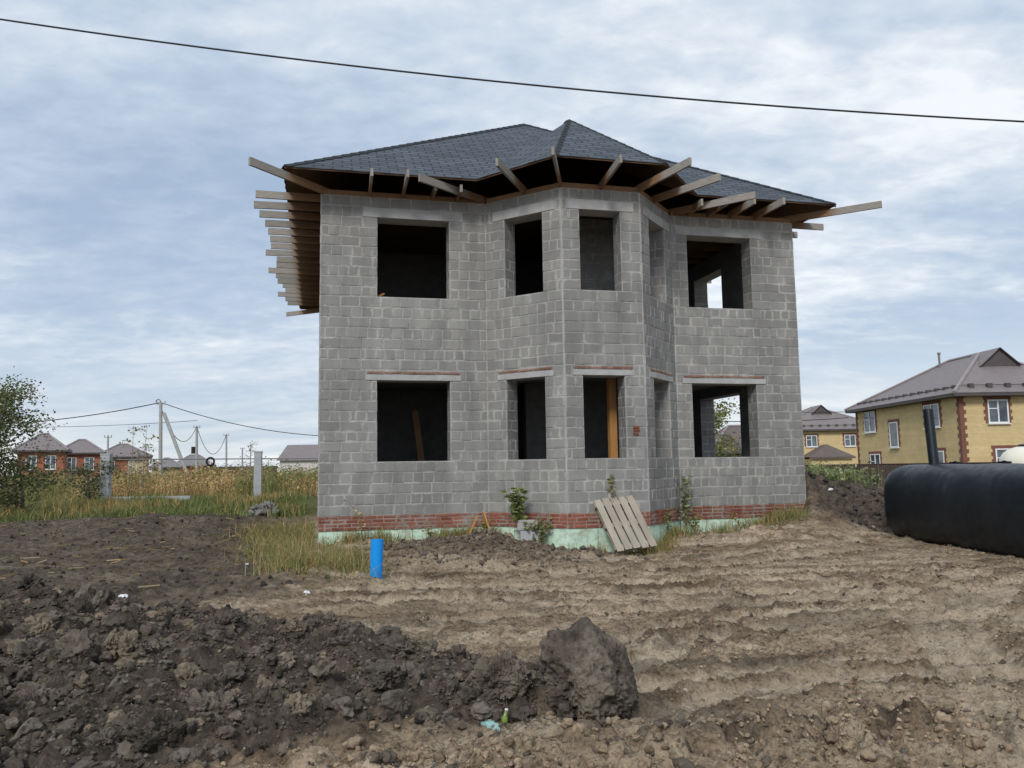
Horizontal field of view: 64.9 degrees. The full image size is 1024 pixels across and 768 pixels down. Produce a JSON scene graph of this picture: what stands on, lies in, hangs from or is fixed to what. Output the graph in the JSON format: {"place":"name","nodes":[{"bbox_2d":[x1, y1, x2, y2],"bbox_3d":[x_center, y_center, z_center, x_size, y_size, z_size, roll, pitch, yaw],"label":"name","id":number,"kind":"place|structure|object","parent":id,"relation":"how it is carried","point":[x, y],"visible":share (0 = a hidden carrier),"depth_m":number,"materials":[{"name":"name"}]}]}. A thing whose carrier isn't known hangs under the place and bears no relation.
{"place":"outdoors","nodes":[
{"label":"outdoors","id":0,"kind":"place"},
{"bbox_2d":[0,472,1023,767],"bbox_3d":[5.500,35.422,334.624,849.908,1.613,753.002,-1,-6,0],"label":"ground","id":1,"kind":"structure","parent":0,"point":[876,632],"depth_m":7.25,"materials":[{"name":"soil"}]},
{"bbox_2d":[0,374,67,514],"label":"willow tree","id":2,"kind":"object","parent":1,"relation":"on","point":[8,401],"visible":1,"depth_m":25.15,"materials":[{"name":"green plant"}]},
{"bbox_2d":[0,444,73,510],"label":"shrub","id":3,"kind":"object","parent":1,"relation":"on","point":[22,501],"visible":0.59,"depth_m":26.81,"materials":[{"name":"green plant"}]},
{"bbox_2d":[11,433,72,480],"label":"brick house","id":4,"kind":"structure","parent":1,"relation":"on","point":[55,442],"depth_m":85.11,"materials":[{"name":"brick"}]},
{"bbox_2d":[25,456,36,469],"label":"window","id":5,"kind":"structure","parent":4,"relation":"in","point":[31,462],"depth_m":84.24,"materials":[{"name":"white glass"}]},
{"bbox_2d":[45,455,55,469],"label":"window","id":6,"kind":"structure","parent":4,"relation":"in","point":[51,457],"depth_m":84.97,"materials":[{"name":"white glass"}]},
{"bbox_2d":[66,439,106,480],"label":"brick house","id":7,"kind":"structure","parent":1,"relation":"on","point":[85,451],"depth_m":94.04,"materials":[{"name":"brick"}]},
{"bbox_2d":[67,457,76,470],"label":"window","id":8,"kind":"structure","parent":7,"relation":"in","point":[72,460],"depth_m":93.17,"materials":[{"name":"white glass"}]},
{"bbox_2d":[84,457,93,469],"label":"window","id":9,"kind":"structure","parent":7,"relation":"in","point":[87,459],"depth_m":93.97,"materials":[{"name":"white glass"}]},
{"bbox_2d":[49,453,127,500],"bbox_3d":[-17.472,3.881,33.249,1.806,2.075,2.922,-6,-8,40],"label":"shrub","id":10,"kind":"object","parent":1,"relation":"on","point":[87,489],"visible":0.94,"depth_m":33.10,"materials":[{"name":"green plant"}]},
{"bbox_2d":[99,453,112,499],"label":"concrete pillar","id":11,"kind":"structure","parent":1,"relation":"on","point":[105,490],"depth_m":33.65,"materials":[{"name":"grey concrete"}]},
{"bbox_2d":[104,435,111,452],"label":"utility pole","id":12,"kind":"object","parent":1,"relation":"on","point":[107,437],"visible":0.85,"depth_m":71.84,"materials":[{"name":"concrete"}]},
{"bbox_2d":[105,443,152,475],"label":"brick house","id":13,"kind":"structure","parent":1,"relation":"on","point":[119,448],"depth_m":103.55,"materials":[{"name":"brick"}]},
{"bbox_2d":[116,426,148,490],"bbox_3d":[-17.478,3.616,37.036,1.366,3.386,0.980,2,-6,-23],"label":"sapling","id":14,"kind":"object","parent":1,"relation":"on","point":[132,453],"visible":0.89,"depth_m":37.03,"materials":[{"name":"green plant"}]},
{"bbox_2d":[137,441,156,491],"bbox_3d":[-17.075,3.998,37.669,0.887,2.837,1.317,-4,-7,29],"label":"sapling","id":15,"kind":"object","parent":1,"relation":"on","point":[150,462],"visible":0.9,"depth_m":37.73,"materials":[{"name":"green plant"}]},
{"bbox_2d":[135,425,161,486],"bbox_3d":[-17.679,3.772,39.115,1.122,3.546,0.756,-2,-6,7],"label":"sapling","id":16,"kind":"object","parent":1,"relation":"on","point":[139,429],"visible":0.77,"depth_m":39.11,"materials":[{"name":"green plant"}]},
{"bbox_2d":[111,496,190,500],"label":"concrete kerb","id":17,"kind":"structure","parent":1,"relation":"on","point":[174,497],"depth_m":33.72,"materials":[{"name":"grey concrete"}]},
{"bbox_2d":[0,486,311,522],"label":"green grass","id":18,"kind":"structure","parent":1,"relation":"on","point":[133,506],"depth_m":26.98,"materials":[{"name":"green plant"}]},
{"bbox_2d":[0,455,317,499],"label":"dry weeds","id":19,"kind":"object","parent":1,"relation":"on","point":[192,481],"visible":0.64,"depth_m":38.02,"materials":[{"name":"yellow plant"}]},
{"bbox_2d":[0,512,324,599],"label":"straw","id":20,"kind":"object","parent":1,"relation":"on","point":[129,559],"visible":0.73,"depth_m":14.57,"materials":[{"name":"brown plant"}]},
{"bbox_2d":[0,513,329,604],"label":"soil clods","id":21,"kind":"object","parent":1,"relation":"on","point":[263,583],"visible":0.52,"depth_m":14.15,"materials":[{"name":"brown soil"}]},
{"bbox_2d":[149,457,181,476],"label":"house","id":22,"kind":"structure","parent":1,"relation":"on","point":[171,464],"depth_m":130.62,"materials":[{"name":"metal"}]},
{"bbox_2d":[156,399,187,477],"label":"utility pole","id":23,"kind":"object","parent":1,"relation":"on","point":[173,438],"visible":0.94,"depth_m":57.90,"materials":[{"name":"concrete"}]},
{"bbox_2d":[8,402,158,423],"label":"power cable","id":24,"kind":"object","parent":23,"relation":"attached to","point":[94,414],"visible":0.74,"depth_m":58.10,"materials":[{"name":"black rubber"}]},
{"bbox_2d":[166,404,317,435],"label":"power cable","id":25,"kind":"object","parent":23,"relation":"attached to","point":[241,425],"visible":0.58,"depth_m":58.01,"materials":[{"name":"black rubber"}]},
{"bbox_2d":[191,425,199,473],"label":"utility pole","id":26,"kind":"object","parent":1,"relation":"on","point":[194,450],"visible":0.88,"depth_m":81.67,"materials":[{"name":"concrete"}]},
{"bbox_2d":[6,420,196,427],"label":"power cable","id":27,"kind":"object","parent":26,"relation":"attached to","point":[112,425],"visible":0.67,"depth_m":81.55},
{"bbox_2d":[177,454,215,472],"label":"house","id":28,"kind":"structure","parent":1,"relation":"on","point":[188,463],"depth_m":141.12,"materials":[{"name":"grey brick"}]},
{"bbox_2d":[223,434,228,470],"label":"utility pole","id":29,"kind":"object","parent":1,"relation":"on","point":[226,435],"visible":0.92,"depth_m":97.66,"materials":[{"name":"concrete"}]},
{"bbox_2d":[200,465,277,473],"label":"metal fence","id":30,"kind":"object","parent":1,"relation":"on","point":[231,467],"visible":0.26,"depth_m":119.41,"materials":[{"name":"grey metal"}]},
{"bbox_2d":[236,440,255,479],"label":"bare shrub","id":31,"kind":"object","parent":1,"relation":"on","point":[250,446],"visible":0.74,"depth_m":41.85,"materials":[{"name":"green plant"}]},
{"bbox_2d":[253,451,262,498],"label":"concrete pillar","id":32,"kind":"structure","parent":1,"relation":"on","point":[258,472],"depth_m":34.27,"materials":[{"name":"grey concrete"}]},
{"bbox_2d":[112,458,317,459],"bbox_3d":[-12.707,3.228,34.622,8.786,0.128,0.050,-1,-6,-3],"label":"gas pipe","id":33,"kind":"object","parent":32,"relation":"attached to","point":[214,458],"visible":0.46,"depth_m":34.61,"materials":[{"name":"grey metal"}]},
{"bbox_2d":[206,457,214,465],"bbox_3d":[-12.920,3.324,34.461,0.410,0.410,0.090,-1,-6,0],"label":"hanging wheel","id":34,"kind":"object","parent":33,"relation":"hanging from","point":[210,458],"visible":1,"depth_m":34.43,"materials":[{"name":"black rubber"}]},
{"bbox_2d":[248,500,278,516],"bbox_3d":[-7.369,3.713,23.980,0.889,0.467,1.309,-1,-6,0],"label":"concrete rubble","id":35,"kind":"object","parent":1,"relation":"on","point":[255,510],"visible":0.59,"depth_m":23.70,"materials":[{"name":"grey concrete"}]},
{"bbox_2d":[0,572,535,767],"bbox_3d":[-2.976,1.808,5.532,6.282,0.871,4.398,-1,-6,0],"label":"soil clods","id":36,"kind":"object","parent":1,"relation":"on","point":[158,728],"visible":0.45,"depth_m":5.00,"materials":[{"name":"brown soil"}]},
{"bbox_2d":[0,580,576,767],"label":"soil clods","id":37,"kind":"object","parent":1,"relation":"on","point":[393,702],"visible":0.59,"depth_m":4.96,"materials":[{"name":"brown soil"}]},
{"bbox_2d":[276,445,317,479],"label":"house","id":38,"kind":"structure","parent":1,"relation":"on","point":[300,451],"depth_m":80.69,"materials":[{"name":"metal"}]},
{"bbox_2d":[212,513,400,581],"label":"long grass","id":39,"kind":"structure","parent":1,"relation":"on","point":[295,556],"depth_m":13.36,"materials":[{"name":"green plant"}]},
{"bbox_2d":[343,500,365,539],"bbox_3d":[-2.958,2.553,15.135,0.425,0.755,0.175,2,-6,-22],"label":"weed plant","id":40,"kind":"object","parent":1,"relation":"on","point":[360,520],"visible":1,"depth_m":15.16,"materials":[{"name":"green plant"}]},
{"bbox_2d":[370,539,383,578],"bbox_3d":[-1.899,2.521,11.269,0.176,0.680,0.176,1,-8,0],"label":"well pipe","id":41,"kind":"object","parent":1,"relation":"on","point":[376,556],"visible":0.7,"depth_m":11.21,"materials":[{"name":"blue plastic"}]},
{"bbox_2d":[421,525,435,536],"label":"weed plant","id":42,"kind":"object","parent":1,"relation":"on","point":[429,533],"visible":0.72,"depth_m":15.48,"materials":[{"name":"green plant"}]},
{"bbox_2d":[469,516,477,533],"bbox_3d":[-0.760,2.747,15.611,0.100,0.378,0.349,-4,-7,31],"label":"board offcut","id":43,"kind":"object","parent":1,"relation":"on","point":[474,521],"visible":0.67,"depth_m":15.59,"materials":[{"name":"orange wood"}]},
{"bbox_2d":[478,519,490,530],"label":"weed plant","id":44,"kind":"object","parent":1,"relation":"on","point":[483,525],"visible":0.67,"depth_m":15.61,"materials":[{"name":"green plant"}]},
{"bbox_2d":[482,511,489,528],"bbox_3d":[-0.507,2.688,15.679,0.062,0.418,0.331,3,-7,-32],"label":"board offcut","id":45,"kind":"object","parent":1,"relation":"on","point":[485,519],"visible":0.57,"depth_m":15.66,"materials":[{"name":"orange wood"}]},
{"bbox_2d":[330,529,648,571],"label":"soil clods","id":46,"kind":"object","parent":1,"relation":"on","point":[436,541],"visible":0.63,"depth_m":13.00,"materials":[{"name":"brown soil"}]},
{"bbox_2d":[480,719,499,730],"bbox_3d":[-0.120,2.021,4.741,0.107,0.059,0.305,2,-6,-24],"label":"plastic bag","id":47,"kind":"object","parent":1,"relation":"on","point":[489,723],"visible":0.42,"depth_m":4.73,"materials":[{"name":"plastic"}]},
{"bbox_2d":[467,649,532,701],"bbox_3d":[-0.076,1.909,5.245,0.402,0.344,0.415,-5,-7,36],"label":"earth clod","id":48,"kind":"object","parent":1,"relation":"on","point":[504,675],"visible":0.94,"depth_m":5.11,"materials":[{"name":"soil"}]},
{"bbox_2d":[501,708,507,722],"bbox_3d":[-0.044,1.993,4.809,0.040,0.102,0.040,-3,-6,20],"label":"glass bottle","id":49,"kind":"object","parent":1,"relation":"on","point":[504,718],"visible":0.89,"depth_m":4.80,"materials":[{"name":"green glass"}]},
{"bbox_2d":[522,517,553,543],"bbox_3d":[0.468,2.819,15.169,0.674,0.623,0.360,-1,-6,0],"label":"weed plant","id":50,"kind":"object","parent":1,"relation":"on","point":[541,529],"visible":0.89,"depth_m":15.15,"materials":[{"name":"green plant"}]},
{"bbox_2d":[248,119,881,551],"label":"unfinished house","id":51,"kind":"structure","parent":1,"relation":"on","point":[550,331],"depth_m":16.42,"materials":[{"name":"grey concrete"}]},
{"bbox_2d":[412,410,423,460],"bbox_3d":[-2.073,1.699,18.329,0.471,2.220,0.128,-5,-7,32],"label":"leaning plank","id":52,"kind":"object","parent":51,"relation":"on","point":[418,437],"visible":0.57,"depth_m":18.41,"materials":[{"name":"brown wood"}]},
{"bbox_2d":[338,503,811,555],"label":"wall foot grass","id":53,"kind":"structure","parent":1,"relation":"on","point":[675,531],"depth_m":15.85,"materials":[{"name":"green plant"}]},
{"bbox_2d":[535,617,638,721],"bbox_3d":[0.477,1.865,5.104,0.666,0.748,0.664,-1,-6,0],"label":"earth clod","id":54,"kind":"object","parent":1,"relation":"on","point":[586,669],"visible":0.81,"depth_m":4.95,"materials":[{"name":"soil"}]},
{"bbox_2d":[607,473,615,512],"bbox_3d":[1.908,2.346,15.348,0.248,1.320,0.244,-6,-8,41],"label":"weed plant","id":55,"kind":"object","parent":1,"relation":"on","point":[610,484],"visible":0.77,"depth_m":15.36,"materials":[{"name":"green plant"}]},
{"bbox_2d":[202,575,1023,767],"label":"soil clods","id":56,"kind":"object","parent":1,"relation":"on","point":[495,741],"visible":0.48,"depth_m":4.34,"materials":[{"name":"brown soil"}]},
{"bbox_2d":[593,495,656,553],"bbox_3d":[2.108,2.634,15.101,1.028,1.058,0.679,1,-6,-13],"label":"wooden pallet","id":57,"kind":"object","parent":1,"relation":"on","point":[621,524],"visible":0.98,"depth_m":15.04,"materials":[{"name":"beige wood"}]},
{"bbox_2d":[660,507,672,537],"bbox_3d":[3.109,2.782,16.125,0.253,0.636,0.281,1,-6,-21],"label":"weed plant","id":58,"kind":"object","parent":1,"relation":"on","point":[667,517],"visible":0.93,"depth_m":16.15,"materials":[{"name":"green plant"}]},
{"bbox_2d":[339,540,1023,721],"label":"soil clods","id":59,"kind":"object","parent":1,"relation":"on","point":[849,686],"visible":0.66,"depth_m":8.72,"materials":[{"name":"brown soil"}]},
{"bbox_2d":[341,700,1023,767],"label":"soil clods","id":60,"kind":"object","parent":1,"relation":"on","point":[385,757],"visible":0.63,"depth_m":4.15,"materials":[{"name":"brown soil"}]},
{"bbox_2d":[675,474,692,525],"bbox_3d":[3.633,2.517,16.847,0.407,1.251,0.371,-5,-7,32],"label":"weed plant","id":61,"kind":"object","parent":1,"relation":"on","point":[685,505],"visible":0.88,"depth_m":16.84,"materials":[{"name":"green plant"}]},
{"bbox_2d":[682,514,703,532],"bbox_3d":[3.750,2.915,16.656,0.479,0.435,0.297,-1,-6,0],"label":"weed plant","id":62,"kind":"object","parent":1,"relation":"on","point":[695,519],"visible":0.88,"depth_m":16.63,"materials":[{"name":"green plant"}]},
{"bbox_2d":[714,398,741,456],"bbox_3d":[10.246,2.946,39.899,3.840,5.256,4.007,2,-7,-28],"label":"birch tree","id":63,"kind":"object","parent":1,"relation":"on","point":[718,416],"visible":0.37,"depth_m":39.35,"materials":[{"name":"green plant"}]},
{"bbox_2d":[715,425,741,456],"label":"timber house","id":64,"kind":"structure","parent":1,"relation":"on","point":[733,428],"depth_m":71.15,"materials":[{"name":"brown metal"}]},
{"bbox_2d":[729,513,751,527],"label":"weed plant","id":65,"kind":"object","parent":1,"relation":"on","point":[735,519],"visible":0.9,"depth_m":17.03,"materials":[{"name":"green plant"}]},
{"bbox_2d":[614,511,1019,594],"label":"soil clods","id":66,"kind":"object","parent":1,"relation":"on","point":[967,588],"visible":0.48,"depth_m":13.29,"materials":[{"name":"brown soil"}]},
{"bbox_2d":[802,405,857,464],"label":"brick house","id":67,"kind":"structure","parent":1,"relation":"on","point":[829,440],"depth_m":91.74,"materials":[{"name":"brick"}]},
{"bbox_2d":[804,434,818,447],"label":"window","id":68,"kind":"structure","parent":67,"relation":"in","point":[811,440],"depth_m":91.72,"materials":[{"name":"white glass"}]},
{"bbox_2d":[842,433,856,446],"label":"window","id":69,"kind":"structure","parent":67,"relation":"in","point":[849,439],"depth_m":91.74,"materials":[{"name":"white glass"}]},
{"bbox_2d":[805,460,888,486],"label":"bank weeds","id":70,"kind":"object","parent":1,"relation":"on","point":[829,473],"visible":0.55,"depth_m":18.71,"materials":[{"name":"green plant"}]},
{"bbox_2d":[808,471,887,531],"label":"soil clods","id":71,"kind":"object","parent":1,"relation":"on","point":[848,486],"visible":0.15,"depth_m":17.89,"materials":[{"name":"brown soil"}]},
{"bbox_2d":[805,462,996,477],"bbox_3d":[18.526,4.881,39.071,20.400,2.030,0.074,-2,-6,8],"label":"metal fence","id":72,"kind":"object","parent":1,"relation":"on","point":[890,468],"visible":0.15,"depth_m":39.24,"materials":[{"name":"metal"}]},
{"bbox_2d":[844,347,1023,463],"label":"brick house","id":73,"kind":"structure","parent":1,"relation":"on","point":[975,402],"depth_m":47.63,"materials":[{"name":"brick"}]},
{"bbox_2d":[862,410,877,433],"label":"window","id":74,"kind":"structure","parent":73,"relation":"in","point":[869,417],"depth_m":56.14,"materials":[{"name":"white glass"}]},
{"bbox_2d":[869,451,881,463],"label":"window","id":75,"kind":"structure","parent":73,"relation":"in","point":[875,457],"depth_m":55.42,"materials":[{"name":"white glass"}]},
{"bbox_2d":[887,419,900,448],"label":"window","id":76,"kind":"structure","parent":73,"relation":"in","point":[893,425],"depth_m":52.66,"materials":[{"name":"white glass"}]},
{"bbox_2d":[922,400,942,428],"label":"window","id":77,"kind":"structure","parent":73,"relation":"in","point":[935,405],"depth_m":47.47,"materials":[{"name":"white glass"}]},
{"bbox_2d":[938,448,946,462],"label":"window","id":78,"kind":"structure","parent":73,"relation":"in","point":[942,454],"depth_m":46.86,"materials":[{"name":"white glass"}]},
{"bbox_2d":[983,396,1012,423],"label":"window","id":79,"kind":"structure","parent":73,"relation":"in","point":[997,410],"depth_m":45.02,"materials":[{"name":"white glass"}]},
{"bbox_2d":[991,445,1016,461],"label":"window","id":80,"kind":"structure","parent":73,"relation":"in","point":[998,450],"depth_m":44.79,"materials":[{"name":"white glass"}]},
{"bbox_2d":[884,409,1023,557],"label":"septic tank","id":81,"kind":"object","parent":1,"relation":"on","point":[979,507],"visible":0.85,"depth_m":14.11,"materials":[{"name":"black plastic"}]},
{"bbox_2d":[999,444,1023,463],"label":"water tank","id":82,"kind":"object","parent":1,"relation":"on","point":[1015,455],"visible":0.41,"depth_m":25.60,"materials":[{"name":"beige plastic"}]},
{"bbox_2d":[0,18,1023,122],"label":"overhead cable","id":83,"kind":"object","parent":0,"point":[513,82],"visible":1,"depth_m":10.45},
{"bbox_2d":[0,0,1023,475],"label":"sky","id":84,"kind":"structure","parent":0,"point":[134,262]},
{"bbox_2d":[722,417,847,421],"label":"power cable","id":85,"kind":"object","parent":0,"point":[802,420],"visible":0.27,"depth_m":57.38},
{"bbox_3d":[0.318,3.061,15.217,0.380,0.188,0.190,-1,-6,-2],"label":"concrete block","id":86,"kind":"object","parent":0,"visible":0},
{"bbox_2d":[520,530,540,540],"bbox_3d":[0.345,2.866,15.237,0.380,0.188,0.190,-1,-6,-3],"label":"concrete block","id":87,"kind":"object","parent":86,"relation":"on","point":[527,535],"depth_m":15.14,"materials":[{"name":"grey concrete"}]},
{"bbox_2d":[517,520,537,529],"bbox_3d":[0.292,2.673,15.257,0.380,0.188,0.190,-1,-6,0],"label":"concrete block","id":88,"kind":"object","parent":87,"relation":"on","point":[520,525],"depth_m":15.16,"materials":[{"name":"grey concrete"}]},
{"bbox_2d":[499,487,528,522],"bbox_3d":[0.065,2.333,15.335,0.512,0.801,0.397,-6,-8,39],"label":"weed plant","id":89,"kind":"object","parent":88,"relation":"on","point":[515,510],"visible":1,"depth_m":15.28,"materials":[{"name":"green plant"}]}
]}

